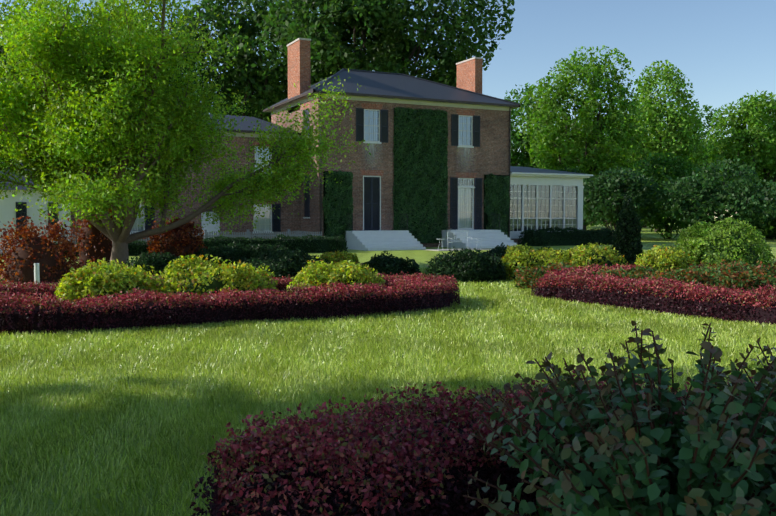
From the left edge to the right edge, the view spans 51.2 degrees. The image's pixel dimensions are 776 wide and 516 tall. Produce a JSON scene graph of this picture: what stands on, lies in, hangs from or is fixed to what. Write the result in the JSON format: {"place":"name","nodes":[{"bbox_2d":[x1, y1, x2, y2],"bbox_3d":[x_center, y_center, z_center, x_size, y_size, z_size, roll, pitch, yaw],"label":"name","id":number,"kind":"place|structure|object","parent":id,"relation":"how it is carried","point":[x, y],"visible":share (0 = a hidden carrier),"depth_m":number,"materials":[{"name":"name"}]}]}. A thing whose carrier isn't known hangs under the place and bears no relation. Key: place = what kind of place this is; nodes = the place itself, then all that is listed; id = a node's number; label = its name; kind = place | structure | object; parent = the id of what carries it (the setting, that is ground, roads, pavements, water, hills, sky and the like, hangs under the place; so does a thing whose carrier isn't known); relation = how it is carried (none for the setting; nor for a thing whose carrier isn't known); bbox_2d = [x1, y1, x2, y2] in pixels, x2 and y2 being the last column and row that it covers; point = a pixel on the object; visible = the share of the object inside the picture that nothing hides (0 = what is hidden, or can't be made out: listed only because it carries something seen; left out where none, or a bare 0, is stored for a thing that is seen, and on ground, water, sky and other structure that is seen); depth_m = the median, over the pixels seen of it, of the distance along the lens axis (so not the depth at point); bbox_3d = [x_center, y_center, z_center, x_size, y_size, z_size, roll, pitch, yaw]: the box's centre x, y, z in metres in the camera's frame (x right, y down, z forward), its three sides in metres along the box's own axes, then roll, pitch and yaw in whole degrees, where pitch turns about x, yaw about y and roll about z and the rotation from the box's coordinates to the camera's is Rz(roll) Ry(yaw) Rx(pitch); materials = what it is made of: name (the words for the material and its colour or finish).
{"place":"outdoors","nodes":[
{"label":"outdoors","id":0,"kind":"place"},
{"bbox_2d":[0,190,70,253],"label":"outbuilding walls","id":1,"kind":"structure","parent":0,"point":[7,209],"depth_m":39.04,"materials":[{"name":"white paint"}]},
{"bbox_2d":[0,163,43,189],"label":"roof","id":2,"kind":"structure","parent":1,"relation":"on","point":[20,187],"depth_m":39.35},
{"bbox_2d":[16,202,58,237],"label":"window shutters","id":3,"kind":"object","parent":1,"relation":"attached to","point":[19,207],"visible":0.5,"depth_m":38.95,"materials":[{"name":"black wood"}]},
{"bbox_2d":[70,135,300,243],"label":"wing walls","id":4,"kind":"structure","parent":0,"point":[290,221],"depth_m":44.83,"materials":[{"name":"brown brick"}]},
{"bbox_2d":[101,146,280,231],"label":"wing shutters","id":5,"kind":"object","parent":4,"relation":"attached to","point":[276,223],"visible":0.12,"depth_m":45.90,"materials":[{"name":"black wood"}]},
{"bbox_2d":[126,146,272,239],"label":"wing window frames","id":6,"kind":"structure","parent":4,"relation":"in","point":[210,227],"depth_m":44.50,"materials":[{"name":"white wood"}]},
{"bbox_2d":[133,147,270,230],"bbox_3d":[-11.183,-3.787,43.653,10.080,4.670,0.001,-1,3,-26],"label":"window glass","id":7,"kind":"object","parent":6,"relation":"in","point":[254,214],"visible":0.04,"depth_m":45.56,"materials":[{"name":"black glass"}]},
{"bbox_2d":[131,147,269,230],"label":"wing curtains","id":8,"kind":"object","parent":4,"relation":"attached to","point":[262,219],"depth_m":45.74,"materials":[{"name":"white fabric"}]},
{"bbox_2d":[142,141,273,203],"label":"wing jack arches","id":9,"kind":"structure","parent":4,"relation":"in","point":[255,144],"depth_m":45.45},
{"bbox_2d":[168,114,299,132],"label":"wing roof","id":10,"kind":"structure","parent":4,"relation":"on","point":[244,125],"depth_m":46.35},
{"bbox_2d":[212,129,300,134],"bbox_3d":[-10.679,-6.922,43.285,12.880,0.110,0.100,-1,3,-26],"label":"wing gutter","id":11,"kind":"object","parent":10,"relation":"attached to","point":[248,131],"depth_m":44.63,"materials":[{"name":"grey metal"}]},
{"bbox_2d":[192,130,298,138],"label":"wing frieze trim","id":12,"kind":"structure","parent":4,"relation":"attached to","point":[240,134],"depth_m":44.99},
{"bbox_2d":[0,218,775,515],"bbox_3d":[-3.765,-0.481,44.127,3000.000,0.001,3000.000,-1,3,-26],"label":"lawn","id":13,"kind":"structure","parent":0,"point":[649,239],"depth_m":8.70,"materials":[{"name":"green plant"}]},
{"bbox_2d":[34,263,39,283],"bbox_3d":[-8.518,0.436,19.632,0.120,0.620,0.120,-1,3,-26],"label":"white post","id":14,"kind":"object","parent":13,"relation":"on","point":[36,273],"visible":0.69,"depth_m":19.58,"materials":[{"name":"white"}]},
{"bbox_2d":[0,213,83,284],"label":"copper shrub","id":15,"kind":"object","parent":13,"relation":"on","point":[28,252],"visible":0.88,"depth_m":20.84,"materials":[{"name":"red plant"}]},
{"bbox_2d":[0,18,87,136],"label":"tree","id":16,"kind":"object","parent":13,"relation":"on","point":[3,52],"depth_m":60.94,"materials":[{"name":"green plant"}]},
{"bbox_2d":[54,240,161,256],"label":"box hedge","id":17,"kind":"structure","parent":13,"relation":"on","point":[136,247],"depth_m":36.51,"materials":[{"name":"plant"}]},
{"bbox_2d":[73,6,205,113],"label":"tree","id":18,"kind":"object","parent":13,"relation":"on","point":[175,27],"visible":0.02,"depth_m":69.13,"materials":[{"name":"green plant"}]},
{"bbox_2d":[62,229,321,243],"bbox_3d":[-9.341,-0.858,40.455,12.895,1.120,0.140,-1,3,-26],"label":"hedge","id":19,"kind":"object","parent":13,"relation":"on","point":[288,232],"visible":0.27,"depth_m":41.48,"materials":[{"name":"green plant"}]},
{"bbox_2d":[168,0,351,122],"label":"tree foliage","id":20,"kind":"object","parent":13,"relation":"on","point":[254,78],"visible":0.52,"depth_m":75.47,"materials":[{"name":"green plant"}]},
{"bbox_2d":[244,242,289,258],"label":"box shrub","id":21,"kind":"object","parent":13,"relation":"on","point":[258,249],"visible":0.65,"depth_m":31.21,"materials":[{"name":"green plant"}]},
{"bbox_2d":[195,234,347,252],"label":"box hedge","id":22,"kind":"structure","parent":13,"relation":"on","point":[317,244],"depth_m":39.25,"materials":[{"name":"green plant"}]},
{"bbox_2d":[241,249,330,279],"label":"dark shrub","id":23,"kind":"object","parent":13,"relation":"on","point":[290,264],"visible":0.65,"depth_m":22.56,"materials":[{"name":"green plant"}]},
{"bbox_2d":[320,251,359,269],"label":"spirea shrub","id":24,"kind":"object","parent":13,"relation":"on","point":[336,257],"visible":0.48,"depth_m":24.18,"materials":[{"name":"green plant"}]},
{"bbox_2d":[258,0,514,97],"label":"tree","id":25,"kind":"object","parent":13,"relation":"on","point":[376,31],"visible":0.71,"depth_m":67.28,"materials":[{"name":"green plant"}]},
{"bbox_2d":[361,250,420,275],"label":"dark shrub","id":26,"kind":"object","parent":13,"relation":"on","point":[386,264],"visible":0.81,"depth_m":23.62,"materials":[{"name":"green plant"}]},
{"bbox_2d":[344,230,516,250],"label":"house steps","id":27,"kind":"structure","parent":13,"relation":"on","point":[374,240],"depth_m":44.49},
{"bbox_2d":[345,214,499,230],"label":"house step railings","id":28,"kind":"object","parent":27,"relation":"on","point":[445,222],"visible":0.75,"depth_m":46.91,"materials":[{"name":"metal"}]},
{"bbox_2d":[421,248,490,250],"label":"path","id":29,"kind":"structure","parent":13,"relation":"on","point":[459,249],"depth_m":42.92,"materials":[{"name":"white concrete"}]},
{"bbox_2d":[438,229,483,248],"bbox_3d":[3.844,-0.991,43.050,2.830,1.129,0.502,-1,3,-26],"label":"garden bench","id":30,"kind":"object","parent":29,"relation":"on","point":[460,235],"visible":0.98,"depth_m":43.24,"materials":[{"name":"white paint"}]},
{"bbox_2d":[424,247,509,283],"bbox_3d":[2.059,0.172,21.876,2.342,0.974,2.103,-1,3,-26],"label":"dark shrub","id":31,"kind":"object","parent":13,"relation":"on","point":[463,265],"visible":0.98,"depth_m":21.40,"materials":[{"name":"green plant"}]},
{"bbox_2d":[189,369,774,515],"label":"barberry hedge","id":32,"kind":"object","parent":13,"relation":"on","point":[412,463],"visible":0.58,"depth_m":4.23,"materials":[{"name":"red plant"}]},
{"bbox_2d":[472,242,530,268],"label":"dark shrub","id":33,"kind":"object","parent":13,"relation":"on","point":[498,250],"visible":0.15,"depth_m":24.86,"materials":[{"name":"green plant"}]},
{"bbox_2d":[501,243,564,281],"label":"spirea shrub","id":34,"kind":"object","parent":13,"relation":"on","point":[514,257],"visible":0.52,"depth_m":21.91,"materials":[{"name":"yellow plant"}]},
{"bbox_2d":[504,83,570,169],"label":"tree","id":35,"kind":"object","parent":13,"relation":"on","point":[517,158],"visible":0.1,"depth_m":100.80,"materials":[{"name":"green plant"}]},
{"bbox_2d":[512,261,590,289],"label":"shrub","id":36,"kind":"object","parent":13,"relation":"on","point":[533,274],"visible":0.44,"depth_m":19.12,"materials":[{"name":"green plant"}]},
{"bbox_2d":[510,172,592,238],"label":"sunroom","id":37,"kind":"structure","parent":13,"relation":"on","point":[551,181],"depth_m":51.65,"materials":[{"name":"white wood"}]},
{"bbox_2d":[510,185,575,230],"bbox_3d":[9.797,-3.131,51.041,5.200,2.900,0.001,-1,3,-26],"label":"sunroom glass","id":38,"kind":"object","parent":37,"relation":"in","point":[529,216],"visible":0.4,"depth_m":51.03,"materials":[{"name":"clear glass"}]},
{"bbox_2d":[510,166,592,174],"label":"porch roof","id":39,"kind":"structure","parent":37,"relation":"on","point":[524,169],"depth_m":51.67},
{"bbox_2d":[535,245,568,260],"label":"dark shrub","id":40,"kind":"object","parent":13,"relation":"on","point":[546,249],"visible":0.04,"depth_m":24.89,"materials":[{"name":"green plant"}]},
{"bbox_2d":[518,227,614,245],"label":"box hedge","id":41,"kind":"object","parent":13,"relation":"on","point":[555,237],"visible":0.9,"depth_m":49.71,"materials":[{"name":"green plant"}]},
{"bbox_2d":[516,45,647,228],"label":"tree foliage","id":42,"kind":"object","parent":13,"relation":"on","point":[590,147],"visible":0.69,"depth_m":82.47,"materials":[{"name":"green plant"}]},
{"bbox_2d":[557,167,610,225],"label":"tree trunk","id":43,"kind":"object","parent":13,"relation":"on","point":[579,171],"visible":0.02,"depth_m":68.37,"materials":[{"name":"green plant"}]},
{"bbox_2d":[541,242,630,267],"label":"spirea shrub","id":44,"kind":"object","parent":13,"relation":"on","point":[582,255],"visible":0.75,"depth_m":20.99,"materials":[{"name":"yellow plant"}]},
{"bbox_2d":[582,115,650,206],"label":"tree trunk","id":45,"kind":"object","parent":13,"relation":"on","point":[613,144],"visible":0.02,"depth_m":120.39,"materials":[{"name":"green plant"}]},
{"bbox_2d":[462,320,775,515],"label":"photinia shrub","id":46,"kind":"object","parent":13,"relation":"on","point":[707,463],"visible":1,"depth_m":3.60,"materials":[{"name":"green plant"}]},
{"bbox_2d":[583,166,661,235],"bbox_3d":[17.356,-3.947,62.168,6.682,6.185,7.286,-1,3,-26],"label":"tree foliage","id":47,"kind":"object","parent":13,"relation":"on","point":[597,206],"visible":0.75,"depth_m":60.38,"materials":[{"name":"green plant"}]},
{"bbox_2d":[608,242,643,265],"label":"shrub","id":48,"kind":"object","parent":13,"relation":"on","point":[630,261],"visible":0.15,"depth_m":22.41,"materials":[{"name":"green plant"}]},
{"bbox_2d":[612,193,642,265],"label":"conical evergreen shrub","id":49,"kind":"object","parent":13,"relation":"on","point":[627,232],"visible":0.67,"depth_m":22.54,"materials":[{"name":"green plant"}]},
{"bbox_2d":[607,60,712,231],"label":"tree","id":50,"kind":"object","parent":13,"relation":"on","point":[676,136],"visible":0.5,"depth_m":92.47,"materials":[{"name":"green plant"}]},
{"bbox_2d":[622,152,703,238],"bbox_3d":[22.218,-4.806,65.583,5.750,7.584,7.779,-1,3,-26],"label":"tree","id":51,"kind":"object","parent":13,"relation":"on","point":[659,222],"visible":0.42,"depth_m":64.19,"materials":[{"name":"green plant"}]},
{"bbox_2d":[664,105,740,218],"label":"tree","id":52,"kind":"object","parent":13,"relation":"on","point":[708,117],"depth_m":108.00,"materials":[{"name":"green plant"}]},
{"bbox_2d":[650,158,775,231],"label":"tree foliage","id":53,"kind":"object","parent":13,"relation":"on","point":[728,196],"visible":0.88,"depth_m":57.78,"materials":[{"name":"green plant"}]},
{"bbox_2d":[674,337,775,452],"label":"photinia shrub","id":54,"kind":"object","parent":13,"relation":"on","point":[764,359],"visible":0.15,"depth_m":4.84,"materials":[{"name":"green plant"}]},
{"bbox_2d":[705,89,775,207],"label":"tree foliage","id":55,"kind":"object","parent":13,"relation":"on","point":[758,120],"visible":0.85,"depth_m":76.21,"materials":[{"name":"green plant"}]},
{"bbox_2d":[738,189,775,238],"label":"tree","id":56,"kind":"object","parent":13,"relation":"on","point":[768,230],"visible":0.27,"depth_m":62.51,"materials":[{"name":"green plant"}]},
{"label":"tree bed mulch soil","id":57,"kind":"structure","parent":13,"relation":"on","visible":0},
{"bbox_2d":[68,206,129,265],"bbox_3d":[-10.431,-1.047,29.145,2.123,2.666,2.155,-1,3,-26],"label":"copper shrub","id":58,"kind":"object","parent":57,"relation":"on","point":[95,243],"visible":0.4,"depth_m":28.67,"materials":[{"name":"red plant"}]},
{"bbox_2d":[124,251,180,274],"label":"dark shrub","id":59,"kind":"object","parent":57,"relation":"on","point":[158,262],"visible":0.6,"depth_m":24.15,"materials":[{"name":"green plant"}]},
{"bbox_2d":[143,214,207,258],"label":"copper shrub","id":60,"kind":"object","parent":57,"relation":"on","point":[178,241],"visible":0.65,"depth_m":29.67,"materials":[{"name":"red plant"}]},
{"bbox_2d":[0,0,371,263],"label":"tree foliage","id":61,"kind":"object","parent":57,"relation":"on","point":[78,116],"visible":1,"depth_m":24.65,"materials":[{"name":"green plant"}]},
{"bbox_2d":[182,248,209,257],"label":"box shrub","id":62,"kind":"object","parent":57,"relation":"on","point":[200,251],"visible":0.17,"depth_m":29.68,"materials":[{"name":"green plant"}]},
{"bbox_2d":[186,248,246,266],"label":"dark shrub","id":63,"kind":"object","parent":57,"relation":"on","point":[232,257],"visible":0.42,"depth_m":25.45,"materials":[{"name":"green plant"}]},
{"bbox_2d":[208,241,251,261],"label":"box shrub","id":64,"kind":"object","parent":57,"relation":"on","point":[240,249],"visible":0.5,"depth_m":30.85,"materials":[{"name":"green plant"}]},
{"bbox_2d":[0,0,775,217],"label":"sky","id":65,"kind":"structure","parent":0,"point":[725,48],"materials":[{"name":"blue"}]},
{"bbox_2d":[271,98,508,246],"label":"house walls","id":66,"kind":"structure","parent":0,"point":[490,155],"depth_m":45.77,"materials":[{"name":"brown brick"}]},
{"bbox_2d":[322,170,353,245],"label":"ivy","id":67,"kind":"object","parent":66,"relation":"attached to","point":[338,206],"visible":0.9,"depth_m":44.27,"materials":[{"name":"green plant"}]},
{"bbox_2d":[360,143,380,169],"bbox_3d":[-0.887,-5.500,45.276,1.500,1.810,0.001,-1,3,-26],"label":"wall stain","id":68,"kind":"object","parent":66,"relation":"attached to","point":[372,147],"visible":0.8,"depth_m":45.25,"materials":[{"name":"grey paint"}]},
{"bbox_2d":[303,109,475,230],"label":"window frames","id":69,"kind":"structure","parent":66,"relation":"in","point":[462,145],"depth_m":47.85,"materials":[{"name":"white wood"}]},
{"bbox_2d":[365,112,472,227],"bbox_3d":[1.870,-5.008,46.745,7.100,6.600,0.001,-1,3,-26],"label":"house window glass","id":70,"kind":"object","parent":69,"relation":"in","point":[459,179],"visible":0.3,"depth_m":48.03,"materials":[{"name":"glass"}]},
{"bbox_2d":[302,102,476,177],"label":"window lintels","id":71,"kind":"structure","parent":66,"relation":"in","point":[380,172],"depth_m":45.51,"materials":[{"name":"red brick"}]},
{"bbox_2d":[265,92,516,114],"bbox_3d":[0.051,-9.113,50.130,13.240,0.260,8.940,-1,3,-26],"label":"roof eave","id":72,"kind":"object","parent":66,"relation":"attached to","point":[301,100],"depth_m":46.57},
{"bbox_2d":[263,90,520,236],"bbox_3d":[0.051,-5.058,50.333,13.340,8.520,9.040,-1,3,-26],"label":"gutter and downspouts","id":73,"kind":"object","parent":66,"relation":"attached to","point":[386,96],"visible":0.67,"depth_m":46.22,"materials":[{"name":"beige metal"}]},
{"bbox_2d":[365,111,470,227],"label":"house curtains","id":74,"kind":"object","parent":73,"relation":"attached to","point":[369,120],"depth_m":48.08,"materials":[{"name":"white fabric"}]},
{"bbox_2d":[392,106,448,243],"bbox_3d":[1.936,-4.719,46.569,3.661,7.804,0.328,-1,3,-26],"label":"ivy","id":75,"kind":"object","parent":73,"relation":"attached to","point":[420,183],"visible":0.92,"depth_m":46.53,"materials":[{"name":"green plant"}]},
{"bbox_2d":[266,70,517,108],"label":"house roof","id":76,"kind":"structure","parent":66,"relation":"on","point":[387,84],"depth_m":47.59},
{"bbox_2d":[288,40,482,112],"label":"house chimneys","id":77,"kind":"object","parent":76,"relation":"on","point":[469,75],"visible":0.61,"depth_m":47.41,"materials":[{"name":"red brick"}]},
{"bbox_2d":[287,38,482,64],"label":"house chimney caps","id":78,"kind":"object","parent":77,"relation":"on","point":[294,41],"visible":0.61,"depth_m":49.79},
{"bbox_2d":[304,108,481,229],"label":"shutters","id":79,"kind":"object","parent":66,"relation":"attached to","point":[372,200],"visible":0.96,"depth_m":45.66,"materials":[{"name":"black wood"}]},
{"bbox_2d":[457,147,474,174],"bbox_3d":[4.594,-5.634,47.951,1.500,1.810,0.001,-1,3,-26],"label":"house wall stain","id":80,"kind":"object","parent":66,"relation":"attached to","point":[464,156],"visible":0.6,"depth_m":47.91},
{"bbox_2d":[483,173,509,236],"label":"ivy","id":81,"kind":"object","parent":66,"relation":"attached to","point":[496,202],"visible":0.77,"depth_m":48.80,"materials":[{"name":"green plant"}]},
{"bbox_2d":[309,110,471,227],"bbox_3d":[0.007,-5.002,50.426,11.900,8.000,7.400,-1,3,-26],"label":"house interior","id":82,"kind":"object","parent":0,"point":[469,181],"depth_m":48.58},
{"bbox_2d":[313,68,520,104],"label":"house ridge caps","id":83,"kind":"object","parent":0,"point":[332,76],"visible":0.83,"depth_m":49.41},
{"bbox_2d":[510,185,557,230],"bbox_3d":[8.668,-3.313,53.689,5.850,3.860,5.500,-1,3,-26],"label":"sunroom interior","id":84,"kind":"object","parent":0,"point":[519,213],"depth_m":56.73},
{"label":"garden bed mulch","id":85,"kind":"object","parent":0,"visible":0},
{"bbox_2d":[54,258,161,304],"bbox_3d":[-4.717,0.517,13.688,1.950,1.095,1.978,-1,3,-26],"label":"spirea shrub","id":86,"kind":"object","parent":85,"relation":"on","point":[110,278],"visible":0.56,"depth_m":13.24,"materials":[{"name":"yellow plant"}]},
{"bbox_2d":[151,254,278,298],"bbox_3d":[-3.102,0.477,14.468,2.402,1.092,1.876,-1,3,-26],"label":"spirea shrub","id":87,"kind":"object","parent":85,"relation":"on","point":[200,276],"visible":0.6,"depth_m":14.06,"materials":[{"name":"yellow plant"}]},
{"bbox_2d":[0,271,460,334],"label":"barberry hedge","id":88,"kind":"object","parent":85,"relation":"on","point":[30,309],"visible":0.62,"depth_m":13.11,"materials":[{"name":"red plant"}]},
{"bbox_2d":[287,257,385,295],"bbox_3d":[-0.954,0.469,15.431,2.274,1.010,1.843,-1,3,-26],"label":"spirea shrub","id":89,"kind":"object","parent":85,"relation":"on","point":[324,274],"visible":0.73,"depth_m":14.95,"materials":[{"name":"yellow plant"}]},
{"label":"bed mulch soil","id":90,"kind":"structure","parent":0,"visible":0},
{"bbox_2d":[583,264,659,286],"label":"bush","id":91,"kind":"object","parent":90,"relation":"on","point":[640,272],"visible":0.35,"depth_m":18.05,"materials":[{"name":"green plant"}]},
{"bbox_2d":[543,262,710,277],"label":"barberry hedge","id":92,"kind":"object","parent":90,"relation":"on","point":[579,269],"visible":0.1,"depth_m":18.67,"materials":[{"name":"red plant"}]},
{"bbox_2d":[531,272,775,324],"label":"barberry hedge","id":93,"kind":"object","parent":90,"relation":"on","point":[733,304],"visible":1,"depth_m":14.53,"materials":[{"name":"red plant"}]},
{"bbox_2d":[634,244,696,271],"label":"spirea shrub","id":94,"kind":"object","parent":90,"relation":"on","point":[668,259],"visible":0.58,"depth_m":19.84,"materials":[{"name":"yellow plant"}]},
{"bbox_2d":[647,261,738,293],"bbox_3d":[6.410,0.499,16.805,2.394,0.818,2.030,-1,3,-26],"label":"bush","id":95,"kind":"object","parent":90,"relation":"on","point":[705,275],"visible":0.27,"depth_m":16.42,"materials":[{"name":"green plant"}]},
{"bbox_2d":[672,217,775,266],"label":"bush","id":96,"kind":"object","parent":90,"relation":"on","point":[703,242],"visible":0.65,"depth_m":21.25,"materials":[{"name":"green plant"}]},
{"bbox_2d":[710,259,772,272],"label":"bush","id":97,"kind":"object","parent":90,"relation":"on","point":[738,265],"visible":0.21,"depth_m":18.48,"materials":[{"name":"green plant"}]},
{"bbox_2d":[709,257,775,298],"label":"bush","id":98,"kind":"object","parent":90,"relation":"on","point":[754,277],"visible":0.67,"depth_m":14.97,"materials":[{"name":"green plant"}]}
]}

